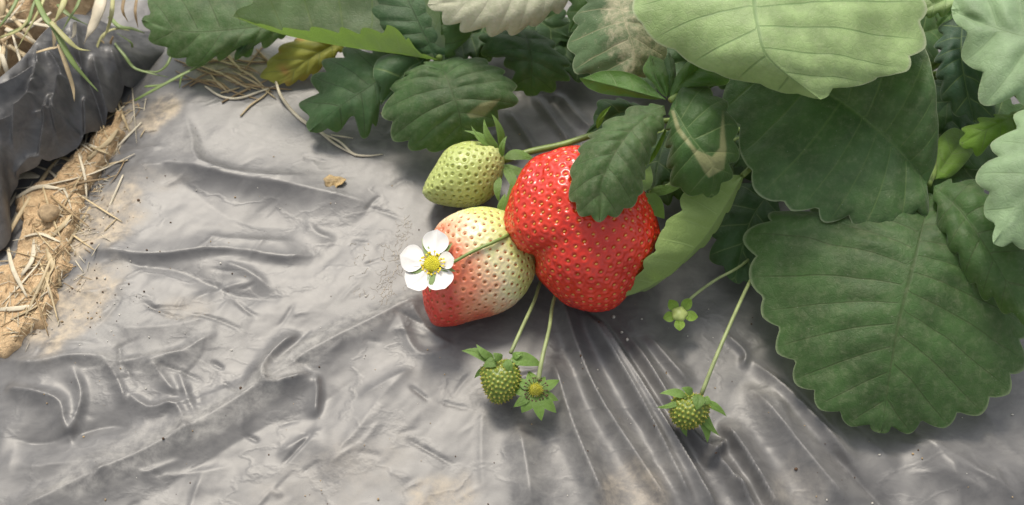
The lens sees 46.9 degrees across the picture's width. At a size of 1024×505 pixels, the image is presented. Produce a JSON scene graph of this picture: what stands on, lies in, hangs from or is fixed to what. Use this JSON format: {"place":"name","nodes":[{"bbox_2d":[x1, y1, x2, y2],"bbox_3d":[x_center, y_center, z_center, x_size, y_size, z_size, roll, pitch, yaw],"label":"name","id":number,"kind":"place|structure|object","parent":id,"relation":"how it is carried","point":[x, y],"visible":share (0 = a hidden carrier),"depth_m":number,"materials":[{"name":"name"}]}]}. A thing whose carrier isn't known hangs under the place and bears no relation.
{"place":"outdoors","nodes":[
{"label":"outdoors","id":0,"kind":"place"},
{"bbox_2d":[0,0,124,358],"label":"ground","id":1,"kind":"structure","parent":0,"point":[9,345],"depth_m":0.39,"materials":[{"name":"soil"}]},
{"bbox_2d":[0,0,5,24],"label":"dry straw","id":2,"kind":"object","parent":1,"relation":"on","point":[2,6],"visible":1,"depth_m":0.41,"materials":[{"name":"beige plant"}]},
{"bbox_2d":[0,44,8,72],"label":"dry straw","id":3,"kind":"object","parent":1,"relation":"on","point":[4,62],"visible":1,"depth_m":0.40,"materials":[{"name":"beige plant"}]},
{"bbox_2d":[2,0,24,26],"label":"dry straw","id":4,"kind":"object","parent":1,"relation":"on","point":[17,8],"visible":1,"depth_m":0.41,"materials":[{"name":"beige plant"}]},
{"bbox_2d":[0,9,27,18],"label":"dry straw","id":5,"kind":"object","parent":1,"relation":"on","point":[15,13],"visible":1,"depth_m":0.41,"materials":[{"name":"beige plant"}]},
{"bbox_2d":[0,305,32,310],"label":"dry straw","id":6,"kind":"object","parent":1,"relation":"on","point":[17,308],"visible":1,"depth_m":0.37,"materials":[{"name":"beige plant"}]},
{"bbox_2d":[6,247,27,297],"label":"dry straw","id":7,"kind":"object","parent":1,"relation":"on","point":[14,271],"visible":1,"depth_m":0.38,"materials":[{"name":"beige plant"}]},
{"bbox_2d":[5,8,32,38],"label":"dry straw","id":8,"kind":"object","parent":1,"relation":"on","point":[17,21],"visible":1,"depth_m":0.41,"materials":[{"name":"beige plant"}]},
{"bbox_2d":[1,261,40,304],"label":"dry straw","id":9,"kind":"object","parent":1,"relation":"on","point":[28,275],"visible":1,"depth_m":0.38,"materials":[{"name":"beige plant"}]},
{"bbox_2d":[20,239,35,275],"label":"dry straw","id":10,"kind":"object","parent":1,"relation":"on","point":[29,263],"visible":1,"depth_m":0.38,"materials":[{"name":"beige plant"}]},
{"bbox_2d":[15,12,51,37],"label":"dry straw","id":11,"kind":"object","parent":1,"relation":"on","point":[39,20],"visible":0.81,"depth_m":0.41,"materials":[{"name":"beige plant"}]},
{"bbox_2d":[10,292,56,319],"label":"dry straw","id":12,"kind":"object","parent":1,"relation":"on","point":[35,306],"visible":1,"depth_m":0.37,"materials":[{"name":"beige plant"}]},
{"bbox_2d":[24,257,50,318],"bbox_3d":[-0.149,0.011,0.371,0.004,0.001,0.023,0,58,0],"label":"dry straw","id":13,"kind":"object","parent":1,"relation":"on","point":[39,285],"visible":1,"depth_m":0.37,"materials":[{"name":"beige plant"}]},
{"bbox_2d":[28,272,48,295],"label":"dry straw","id":14,"kind":"object","parent":1,"relation":"on","point":[34,289],"visible":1,"depth_m":0.37,"materials":[{"name":"beige plant"}]},
{"bbox_2d":[15,184,65,198],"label":"dry straw","id":15,"kind":"object","parent":1,"relation":"on","point":[30,189],"visible":1,"depth_m":0.40,"materials":[{"name":"beige plant"}]},
{"bbox_2d":[24,232,60,241],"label":"dry straw","id":16,"kind":"object","parent":1,"relation":"on","point":[45,235],"visible":1,"depth_m":0.39,"materials":[{"name":"beige plant"}]},
{"bbox_2d":[40,275,49,299],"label":"dry straw","id":17,"kind":"object","parent":1,"relation":"on","point":[44,287],"visible":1,"depth_m":0.37,"materials":[{"name":"beige plant"}]},
{"bbox_2d":[40,259,54,289],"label":"dry straw","id":18,"kind":"object","parent":1,"relation":"on","point":[51,270],"visible":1,"depth_m":0.38,"materials":[{"name":"beige plant"}]},
{"bbox_2d":[39,262,57,320],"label":"dry straw","id":19,"kind":"object","parent":1,"relation":"on","point":[50,292],"visible":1,"depth_m":0.37,"materials":[{"name":"beige plant"}]},
{"bbox_2d":[37,204,60,222],"bbox_3d":[-0.153,-0.013,0.389,0.007,0.006,0.007,0,58,0],"label":"soil clod","id":20,"kind":"object","parent":1,"relation":"on","point":[48,212],"visible":1,"depth_m":0.39,"materials":[{"name":"beige soil"}]},
{"bbox_2d":[42,187,60,238],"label":"dry straw","id":21,"kind":"object","parent":1,"relation":"on","point":[53,221],"visible":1,"depth_m":0.39,"materials":[{"name":"beige plant"}]},
{"bbox_2d":[33,228,70,264],"bbox_3d":[-0.150,-0.002,0.383,0.024,0.005,0.001,40,66,22],"label":"dry straw","id":22,"kind":"object","parent":1,"relation":"on","point":[49,245],"visible":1,"depth_m":0.38,"materials":[{"name":"beige plant"}]},
{"bbox_2d":[46,247,61,286],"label":"dry straw","id":23,"kind":"object","parent":1,"relation":"on","point":[48,254],"visible":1,"depth_m":0.38,"materials":[{"name":"beige plant"}]},
{"bbox_2d":[54,264,57,286],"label":"dry straw","id":24,"kind":"object","parent":1,"relation":"on","point":[56,273],"visible":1,"depth_m":0.37,"materials":[{"name":"beige plant"}]},
{"bbox_2d":[51,214,71,236],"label":"dry straw","id":25,"kind":"object","parent":1,"relation":"on","point":[62,225],"visible":1,"depth_m":0.39,"materials":[{"name":"beige plant"}]},
{"bbox_2d":[56,173,82,221],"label":"dry straw","id":26,"kind":"object","parent":1,"relation":"on","point":[69,196],"visible":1,"depth_m":0.39,"materials":[{"name":"beige plant"}]},
{"bbox_2d":[16,154,133,188],"bbox_3d":[-0.150,-0.027,0.402,0.044,0.009,0.011,0,58,0],"label":"dry straw","id":27,"kind":"object","parent":1,"relation":"on","point":[78,177],"visible":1,"depth_m":0.40,"materials":[{"name":"beige plant"}]},
{"bbox_2d":[55,221,95,250],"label":"dry straw","id":28,"kind":"object","parent":1,"relation":"on","point":[79,239],"visible":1,"depth_m":0.38,"materials":[{"name":"beige plant"}]},
{"bbox_2d":[61,212,89,214],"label":"dry straw","id":29,"kind":"object","parent":1,"relation":"on","point":[76,213],"visible":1,"depth_m":0.39,"materials":[{"name":"beige plant"}]},
{"bbox_2d":[0,95,156,351],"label":"straw litter","id":30,"kind":"object","parent":1,"relation":"on","point":[22,300],"visible":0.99,"depth_m":0.38,"materials":[{"name":"beige plant"}]},
{"bbox_2d":[78,153,86,198],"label":"dry straw","id":31,"kind":"object","parent":1,"relation":"on","point":[82,168],"visible":1,"depth_m":0.40,"materials":[{"name":"beige plant"}]},
{"bbox_2d":[77,193,121,221],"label":"dry straw","id":32,"kind":"object","parent":1,"relation":"on","point":[97,206],"visible":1,"depth_m":0.39,"materials":[{"name":"beige plant"}]},
{"bbox_2d":[87,128,118,159],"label":"dry straw","id":33,"kind":"object","parent":1,"relation":"on","point":[109,140],"visible":1,"depth_m":0.40,"materials":[{"name":"beige plant"}]},
{"bbox_2d":[96,159,127,170],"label":"dry straw","id":34,"kind":"object","parent":1,"relation":"on","point":[106,165],"visible":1,"depth_m":0.40,"materials":[{"name":"beige plant"}]},
{"bbox_2d":[118,103,129,131],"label":"dry straw","id":35,"kind":"object","parent":1,"relation":"on","point":[122,115],"visible":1,"depth_m":0.41,"materials":[{"name":"beige plant"}]},
{"bbox_2d":[0,0,1023,504],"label":"mulch film","id":36,"kind":"object","parent":1,"relation":"on","point":[278,302],"visible":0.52,"depth_m":0.36,"materials":[{"name":"grey plastic"}]},
{"bbox_2d":[0,32,7,70],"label":"dry straw","id":37,"kind":"object","parent":36,"relation":"on","point":[3,48],"visible":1,"depth_m":0.40,"materials":[{"name":"beige plant"}]},
{"bbox_2d":[0,35,11,43],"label":"dry straw","id":38,"kind":"object","parent":36,"relation":"on","point":[6,38],"visible":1,"depth_m":0.41,"materials":[{"name":"beige plant"}]},
{"bbox_2d":[10,192,16,205],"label":"dry straw","id":39,"kind":"object","parent":36,"relation":"on","point":[12,199],"visible":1,"depth_m":0.40,"materials":[{"name":"brown plant"}]},
{"bbox_2d":[12,35,20,60],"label":"dry straw","id":40,"kind":"object","parent":36,"relation":"on","point":[17,50],"visible":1,"depth_m":0.40,"materials":[{"name":"beige plant"}]},
{"bbox_2d":[8,44,25,56],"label":"dry straw","id":41,"kind":"object","parent":36,"relation":"on","point":[12,48],"visible":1,"depth_m":0.40,"materials":[{"name":"beige plant"}]},
{"bbox_2d":[4,25,32,44],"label":"dry straw","id":42,"kind":"object","parent":36,"relation":"on","point":[21,36],"visible":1,"depth_m":0.41,"materials":[{"name":"beige plant"}]},
{"bbox_2d":[5,27,35,43],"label":"dry straw","id":43,"kind":"object","parent":36,"relation":"on","point":[7,29],"visible":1,"depth_m":0.41,"materials":[{"name":"beige plant"}]},
{"bbox_2d":[11,181,32,224],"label":"dry straw","id":44,"kind":"object","parent":36,"relation":"on","point":[14,216],"visible":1,"depth_m":0.40,"materials":[{"name":"beige plant"}]},
{"bbox_2d":[7,17,48,27],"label":"dry straw","id":45,"kind":"object","parent":36,"relation":"on","point":[36,23],"visible":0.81,"depth_m":0.41,"materials":[{"name":"beige plant"}]},
{"bbox_2d":[0,159,57,250],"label":"dry straw","id":46,"kind":"object","parent":36,"relation":"on","point":[21,211],"visible":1,"depth_m":0.40,"materials":[{"name":"beige plant"}]},
{"bbox_2d":[18,171,39,179],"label":"dry straw","id":47,"kind":"object","parent":36,"relation":"on","point":[27,175],"visible":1,"depth_m":0.41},
{"bbox_2d":[26,273,48,335],"bbox_3d":[-0.149,0.016,0.370,0.001,0.004,0.028,-25,61,-15],"label":"dry straw","id":48,"kind":"object","parent":36,"relation":"on","point":[39,308],"visible":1,"depth_m":0.37,"materials":[{"name":"beige plant"}]},
{"bbox_2d":[37,166,71,208],"bbox_3d":[-0.154,-0.023,0.399,0.004,0.009,0.032,-36,65,-20],"label":"dry straw","id":49,"kind":"object","parent":36,"relation":"on","point":[54,175],"visible":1,"depth_m":0.40,"materials":[{"name":"beige plant"}]},
{"bbox_2d":[50,195,88,226],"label":"dry straw","id":50,"kind":"object","parent":36,"relation":"on","point":[66,209],"visible":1,"depth_m":0.39,"materials":[{"name":"beige plant"}]},
{"bbox_2d":[59,156,84,167],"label":"dry straw","id":51,"kind":"object","parent":36,"relation":"on","point":[65,158],"visible":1,"depth_m":0.41,"materials":[{"name":"beige plant"}]},
{"bbox_2d":[62,206,90,254],"bbox_3d":[-0.142,-0.007,0.385,0.005,0.004,0.021,0,58,0],"label":"dry straw","id":52,"kind":"object","parent":36,"relation":"on","point":[76,229],"visible":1,"depth_m":0.39,"materials":[{"name":"beige plant"}]},
{"bbox_2d":[55,178,104,189],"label":"dry straw","id":53,"kind":"object","parent":36,"relation":"on","point":[86,181],"visible":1,"depth_m":0.40,"materials":[{"name":"beige plant"}]},
{"bbox_2d":[0,14,164,249],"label":"mulch film","id":54,"kind":"object","parent":36,"relation":"on","point":[44,115],"visible":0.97,"depth_m":0.40,"materials":[{"name":"black plastic"}]},
{"bbox_2d":[5,36,7,61],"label":"dry straw","id":55,"kind":"object","parent":54,"relation":"on","point":[6,51],"visible":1,"depth_m":0.41,"materials":[{"name":"brown plant"}]},
{"bbox_2d":[0,0,137,101],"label":"grass tuft","id":56,"kind":"object","parent":54,"relation":"on","point":[62,37],"visible":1,"depth_m":0.39,"materials":[{"name":"plant"}]},
{"bbox_2d":[81,141,107,152],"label":"dry straw","id":57,"kind":"object","parent":36,"relation":"on","point":[89,145],"visible":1,"depth_m":0.41,"materials":[{"name":"beige plant"}]},
{"bbox_2d":[77,145,112,156],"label":"dry straw","id":58,"kind":"object","parent":36,"relation":"on","point":[103,151],"visible":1,"depth_m":0.40,"materials":[{"name":"beige plant"}]},
{"bbox_2d":[105,174,123,215],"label":"dry straw","id":59,"kind":"object","parent":36,"relation":"on","point":[114,194],"visible":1,"depth_m":0.39,"materials":[{"name":"beige plant"}]},
{"bbox_2d":[118,122,141,145],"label":"dry straw","id":60,"kind":"object","parent":36,"relation":"on","point":[130,133],"visible":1,"depth_m":0.41,"materials":[{"name":"beige plant"}]},
{"bbox_2d":[132,87,136,142],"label":"dry straw","id":61,"kind":"object","parent":36,"relation":"on","point":[134,112],"visible":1,"depth_m":0.41,"materials":[{"name":"beige plant"}]},
{"bbox_2d":[96,17,207,100],"bbox_3d":[-0.129,-0.065,0.410,0.040,0.012,0.023,22,61,13],"label":"grass tuft","id":62,"kind":"object","parent":36,"relation":"on","point":[121,27],"visible":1,"depth_m":0.41,"materials":[{"name":"brown plant"}]},
{"bbox_2d":[174,79,216,83],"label":"dead twig","id":63,"kind":"object","parent":36,"relation":"on","point":[192,79],"visible":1,"depth_m":0.42,"materials":[{"name":"brown wood"}]},
{"bbox_2d":[189,80,209,86],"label":"dead twig","id":64,"kind":"object","parent":36,"relation":"on","point":[197,81],"visible":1,"depth_m":0.42,"materials":[{"name":"brown wood"}]},
{"bbox_2d":[176,71,226,89],"bbox_3d":[-0.110,-0.061,0.418,0.020,0.002,0.011,0,58,0],"label":"dead twig","id":65,"kind":"object","parent":36,"relation":"on","point":[199,81],"visible":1,"depth_m":0.42,"materials":[{"name":"brown wood"}]},
{"bbox_2d":[182,68,223,87],"bbox_3d":[-0.110,-0.062,0.418,0.014,0.002,0.008,0,58,0],"label":"dead twig","id":66,"kind":"object","parent":36,"relation":"on","point":[199,77],"visible":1,"depth_m":0.42,"materials":[{"name":"brown wood"}]},
{"bbox_2d":[197,68,218,74],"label":"dead twig","id":67,"kind":"object","parent":36,"relation":"on","point":[207,72],"visible":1,"depth_m":0.42,"materials":[{"name":"brown wood"}]},
{"bbox_2d":[206,79,227,92],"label":"dead twig","id":68,"kind":"object","parent":36,"relation":"on","point":[220,84],"visible":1,"depth_m":0.42,"materials":[{"name":"wood"}]},
{"bbox_2d":[201,66,250,90],"bbox_3d":[-0.102,-0.062,0.418,0.023,0.002,0.001,27,62,16],"label":"dead twig","id":69,"kind":"object","parent":36,"relation":"on","point":[226,76],"visible":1,"depth_m":0.42,"materials":[{"name":"wood"}]},
{"bbox_2d":[211,58,246,68],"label":"dead twig","id":70,"kind":"object","parent":36,"relation":"on","point":[226,62],"visible":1,"depth_m":0.42,"materials":[{"name":"wood"}]},
{"bbox_2d":[216,74,244,82],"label":"dead twig","id":71,"kind":"object","parent":36,"relation":"on","point":[234,77],"visible":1,"depth_m":0.42,"materials":[{"name":"brown wood"}]},
{"bbox_2d":[221,87,239,93],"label":"dead twig","id":72,"kind":"object","parent":36,"relation":"on","point":[233,89],"visible":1,"depth_m":0.41,"materials":[{"name":"wood"}]},
{"bbox_2d":[227,56,240,68],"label":"dead twig","id":73,"kind":"object","parent":36,"relation":"on","point":[233,62],"visible":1,"depth_m":0.42,"materials":[{"name":"wood"}]},
{"bbox_2d":[215,82,256,98],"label":"dead twig","id":74,"kind":"object","parent":36,"relation":"on","point":[237,92],"visible":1,"depth_m":0.41,"materials":[{"name":"brown wood"}]},
{"bbox_2d":[204,85,275,99],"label":"pale straw","id":75,"kind":"object","parent":36,"relation":"on","point":[232,98],"visible":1,"depth_m":0.41,"materials":[{"name":"beige plant"}]},
{"bbox_2d":[222,80,266,102],"bbox_3d":[-0.093,-0.057,0.414,0.016,0.001,0.011,0,58,0],"label":"dead twig","id":76,"kind":"object","parent":36,"relation":"on","point":[244,90],"visible":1,"depth_m":0.41,"materials":[{"name":"brown wood"}]},
{"bbox_2d":[232,65,259,73],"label":"dead twig","id":77,"kind":"object","parent":36,"relation":"on","point":[247,66],"visible":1,"depth_m":0.42,"materials":[{"name":"brown wood"}]},
{"bbox_2d":[226,57,266,62],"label":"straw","id":78,"kind":"object","parent":36,"relation":"on","point":[249,61],"visible":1,"depth_m":0.42,"materials":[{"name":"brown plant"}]},
{"bbox_2d":[237,68,265,88],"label":"dead twig","id":79,"kind":"object","parent":36,"relation":"on","point":[253,77],"visible":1,"depth_m":0.42,"materials":[{"name":"wood"}]},
{"bbox_2d":[241,47,262,74],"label":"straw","id":80,"kind":"object","parent":36,"relation":"on","point":[252,59],"visible":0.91,"depth_m":0.42,"materials":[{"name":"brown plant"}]},
{"bbox_2d":[240,89,269,115],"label":"pale straw","id":81,"kind":"object","parent":36,"relation":"on","point":[252,103],"visible":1,"depth_m":0.41,"materials":[{"name":"beige plant"}]},
{"bbox_2d":[237,73,275,98],"bbox_3d":[-0.090,-0.059,0.415,0.015,0.001,0.011,0,58,0],"label":"dead twig","id":82,"kind":"object","parent":36,"relation":"on","point":[252,81],"visible":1,"depth_m":0.42,"materials":[{"name":"wood"}]},
{"bbox_2d":[231,81,291,89],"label":"dead twig","id":83,"kind":"object","parent":36,"relation":"on","point":[250,85],"visible":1,"depth_m":0.41,"materials":[{"name":"brown wood"}]},
{"bbox_2d":[275,81,355,155],"bbox_3d":[-0.069,-0.045,0.406,0.004,0.004,0.043,-39,66,-22],"label":"pale straw","id":84,"kind":"object","parent":36,"relation":"on","point":[293,112],"visible":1,"depth_m":0.41,"materials":[{"name":"beige plant"}]},
{"bbox_2d":[323,175,345,187],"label":"dead leaf","id":85,"kind":"object","parent":36,"relation":"on","point":[332,180],"visible":1,"depth_m":0.39,"materials":[{"name":"brown plant"}]},
{"bbox_2d":[325,134,382,156],"bbox_3d":[-0.054,-0.037,0.402,0.021,0.001,0.010,0,58,0],"label":"pale straw","id":86,"kind":"object","parent":36,"relation":"on","point":[345,146],"visible":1,"depth_m":0.40,"materials":[{"name":"beige plant"}]},
{"bbox_2d":[142,0,589,151],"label":"strawberry plant","id":87,"kind":"object","parent":36,"relation":"on","point":[451,94],"visible":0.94,"depth_m":0.39,"materials":[{"name":"green plant"}]},
{"bbox_2d":[350,208,411,304],"bbox_3d":[-0.042,0.001,0.379,0.020,0.002,0.038,0,58,0],"label":"sheet","id":88,"kind":"object","parent":36,"relation":"on","point":[384,289],"visible":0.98,"depth_m":0.38,"materials":[{"name":"grey plastic"}]},
{"bbox_2d":[463,280,541,404],"bbox_3d":[0.009,0.019,0.355,0.021,0.014,0.063,32,63,18],"label":"fruitlet","id":89,"kind":"object","parent":36,"relation":"on","point":[500,379],"visible":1,"depth_m":0.34,"materials":[{"name":"green plant"}]},
{"bbox_2d":[39,112,1013,504],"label":"soil grains","id":90,"kind":"object","parent":36,"relation":"on","point":[319,366],"visible":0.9,"depth_m":0.37},
{"bbox_2d":[422,129,668,326],"bbox_3d":[0.043,-0.026,0.382,0.171,0.030,0.033,-29,62,-17],"label":"half ripe strawberry","id":91,"kind":"object","parent":36,"relation":"on","point":[494,279],"visible":0.86,"depth_m":0.35,"materials":[{"name":"food"}]},
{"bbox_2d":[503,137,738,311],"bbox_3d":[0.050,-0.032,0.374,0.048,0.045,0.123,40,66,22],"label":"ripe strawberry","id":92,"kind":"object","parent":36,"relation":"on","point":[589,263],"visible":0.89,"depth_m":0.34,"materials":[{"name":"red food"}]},
{"bbox_2d":[657,279,750,441],"bbox_3d":[0.071,0.021,0.353,0.020,0.013,0.082,30,63,17],"label":"fruitlet","id":93,"kind":"object","parent":36,"relation":"on","point":[688,408],"visible":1,"depth_m":0.34,"materials":[{"name":"green plant"}]},
{"bbox_2d":[566,0,1023,433],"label":"strawberry plant","id":94,"kind":"object","parent":36,"relation":"on","point":[885,274],"visible":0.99,"depth_m":0.34,"materials":[{"name":"green plant"}]},
{"bbox_2d":[400,229,509,291],"bbox_3d":[-0.001,-0.013,0.366,0.018,0.024,0.088,39,66,21],"label":"strawberry flower","id":95,"kind":"object","parent":94,"relation":"attached to","point":[436,275],"visible":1,"depth_m":0.34,"materials":[{"name":"white plant"}]},
{"bbox_2d":[514,295,558,420],"bbox_3d":[0.011,0.020,0.356,0.015,0.010,0.065,9,58,5],"label":"spent flower","id":96,"kind":"object","parent":94,"relation":"attached to","point":[536,394],"visible":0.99,"depth_m":0.34,"materials":[{"name":"green plant"}]},
{"bbox_2d":[422,113,668,207],"bbox_3d":[0.047,-0.037,0.387,0.156,0.027,0.027,-12,59,-7],"label":"unripe strawberry","id":97,"kind":"object","parent":94,"relation":"attached to","point":[466,174],"visible":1,"depth_m":0.37,"materials":[{"name":"green food"}]},
{"bbox_2d":[663,258,748,330],"bbox_3d":[0.065,0.008,0.364,0.047,0.004,0.010,-33,64,-19],"label":"flower bud","id":98,"kind":"object","parent":94,"relation":"attached to","point":[680,314],"visible":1,"depth_m":0.36,"materials":[{"name":"green plant"}]}
]}

